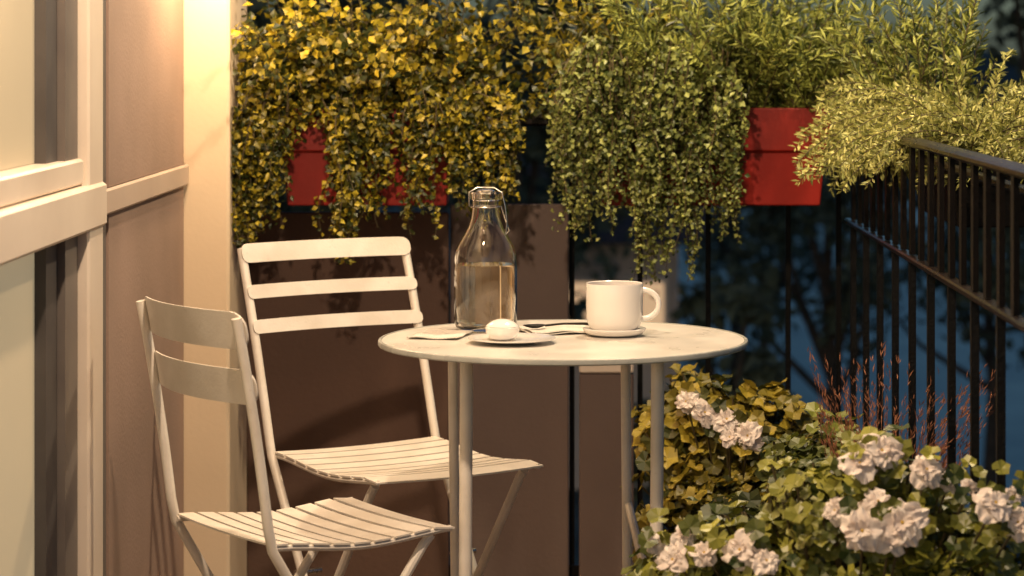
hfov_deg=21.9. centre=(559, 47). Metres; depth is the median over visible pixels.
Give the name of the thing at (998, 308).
side railing
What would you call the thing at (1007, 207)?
trough planter
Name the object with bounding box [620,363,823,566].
flowering bush
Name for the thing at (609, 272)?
garden tree
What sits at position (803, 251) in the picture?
garden tree
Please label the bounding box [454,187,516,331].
swing top bottle
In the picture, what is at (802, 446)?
leafy bush
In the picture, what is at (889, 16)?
sky
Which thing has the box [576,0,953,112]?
spiky shrub
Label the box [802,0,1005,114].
leafy shrub
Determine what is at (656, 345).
bistro table
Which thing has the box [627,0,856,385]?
garden tree
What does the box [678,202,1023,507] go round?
water
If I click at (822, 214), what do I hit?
garden tree
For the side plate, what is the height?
0.008 m
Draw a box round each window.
[575,278,601,317]
[621,278,667,322]
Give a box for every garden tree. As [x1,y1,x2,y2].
[247,0,442,211]
[255,0,685,323]
[361,0,634,318]
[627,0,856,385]
[634,261,802,524]
[678,206,847,349]
[686,9,938,104]
[688,14,926,420]
[847,81,1023,485]
[943,0,1023,317]
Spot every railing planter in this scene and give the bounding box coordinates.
[278,108,454,205]
[594,108,830,205]
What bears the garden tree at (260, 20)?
on the ground at (646, 500)
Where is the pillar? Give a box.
[184,0,246,575]
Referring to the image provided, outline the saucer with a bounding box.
[583,326,645,336]
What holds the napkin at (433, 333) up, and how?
on the bistro table
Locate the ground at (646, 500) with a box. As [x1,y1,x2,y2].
[280,94,1023,562]
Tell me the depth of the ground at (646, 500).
24.36 m
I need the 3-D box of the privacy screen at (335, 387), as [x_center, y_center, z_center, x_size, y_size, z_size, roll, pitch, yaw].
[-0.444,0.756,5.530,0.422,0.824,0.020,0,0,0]
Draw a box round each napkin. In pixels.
[406,328,472,338]
[519,325,586,334]
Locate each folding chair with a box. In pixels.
[136,296,454,575]
[237,237,542,575]
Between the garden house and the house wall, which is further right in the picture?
the garden house
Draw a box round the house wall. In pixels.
[106,0,188,575]
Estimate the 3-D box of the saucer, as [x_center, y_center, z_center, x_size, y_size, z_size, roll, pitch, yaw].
[0.089,0.464,4.330,0.104,0.012,0.104,0,0,0]
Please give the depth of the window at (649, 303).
24.95 m
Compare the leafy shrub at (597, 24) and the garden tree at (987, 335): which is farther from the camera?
the garden tree at (987, 335)
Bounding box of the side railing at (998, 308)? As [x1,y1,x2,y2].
[844,134,1023,547]
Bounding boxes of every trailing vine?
[231,0,568,264]
[531,30,791,285]
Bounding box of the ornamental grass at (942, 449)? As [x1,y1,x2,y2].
[807,342,995,470]
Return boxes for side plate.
[468,333,555,343]
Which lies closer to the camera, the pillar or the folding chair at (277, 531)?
the folding chair at (277, 531)
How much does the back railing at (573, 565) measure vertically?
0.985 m
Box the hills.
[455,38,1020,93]
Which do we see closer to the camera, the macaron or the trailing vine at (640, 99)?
the macaron
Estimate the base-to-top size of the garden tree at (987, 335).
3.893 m
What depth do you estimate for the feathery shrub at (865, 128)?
4.78 m
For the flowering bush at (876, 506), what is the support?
in the flower pot
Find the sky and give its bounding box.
[254,0,1023,55]
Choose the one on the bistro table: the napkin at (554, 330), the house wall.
the napkin at (554, 330)
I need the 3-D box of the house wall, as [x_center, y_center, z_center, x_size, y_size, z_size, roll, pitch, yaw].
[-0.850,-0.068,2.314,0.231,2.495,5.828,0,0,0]
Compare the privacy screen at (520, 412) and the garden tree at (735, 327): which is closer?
the privacy screen at (520, 412)
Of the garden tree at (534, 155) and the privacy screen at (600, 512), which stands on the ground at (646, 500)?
the garden tree at (534, 155)
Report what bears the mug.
on the saucer
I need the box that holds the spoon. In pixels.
[523,322,588,327]
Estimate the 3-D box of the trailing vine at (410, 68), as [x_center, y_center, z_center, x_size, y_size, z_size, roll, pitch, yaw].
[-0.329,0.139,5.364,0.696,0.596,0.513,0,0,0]
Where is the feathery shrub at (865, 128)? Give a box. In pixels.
[788,47,1023,195]
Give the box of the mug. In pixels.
[586,280,661,330]
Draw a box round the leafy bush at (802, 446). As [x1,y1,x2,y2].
[694,402,864,565]
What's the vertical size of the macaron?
0.033 m
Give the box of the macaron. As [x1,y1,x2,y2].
[485,319,519,340]
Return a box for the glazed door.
[0,0,106,575]
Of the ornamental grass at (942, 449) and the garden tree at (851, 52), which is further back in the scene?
the garden tree at (851, 52)
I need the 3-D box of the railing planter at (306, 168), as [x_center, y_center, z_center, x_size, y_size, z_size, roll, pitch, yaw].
[-0.392,0.212,5.456,0.366,0.215,0.238,0,0,0]
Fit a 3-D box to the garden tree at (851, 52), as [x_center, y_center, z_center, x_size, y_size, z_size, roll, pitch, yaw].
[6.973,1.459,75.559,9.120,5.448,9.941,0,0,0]
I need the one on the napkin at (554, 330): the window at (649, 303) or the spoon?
the spoon
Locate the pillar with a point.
(215, 456)
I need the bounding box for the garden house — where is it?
[522,166,704,488]
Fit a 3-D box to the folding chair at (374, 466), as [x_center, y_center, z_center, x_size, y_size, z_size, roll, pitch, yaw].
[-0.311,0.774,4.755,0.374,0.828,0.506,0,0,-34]
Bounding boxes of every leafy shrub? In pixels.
[496,0,690,110]
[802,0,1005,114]
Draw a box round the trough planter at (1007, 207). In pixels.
[915,149,1023,227]
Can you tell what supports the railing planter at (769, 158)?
attached to the back railing at (573, 565)
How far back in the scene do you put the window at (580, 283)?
24.95 m
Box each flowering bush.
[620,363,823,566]
[621,423,1023,575]
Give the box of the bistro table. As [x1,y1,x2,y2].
[378,319,747,575]
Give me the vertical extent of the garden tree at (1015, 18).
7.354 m
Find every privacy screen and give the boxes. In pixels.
[247,212,448,575]
[450,204,568,575]
[579,365,633,575]
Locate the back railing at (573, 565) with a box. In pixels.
[261,111,844,575]
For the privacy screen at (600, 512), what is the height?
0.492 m
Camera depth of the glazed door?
3.95 m

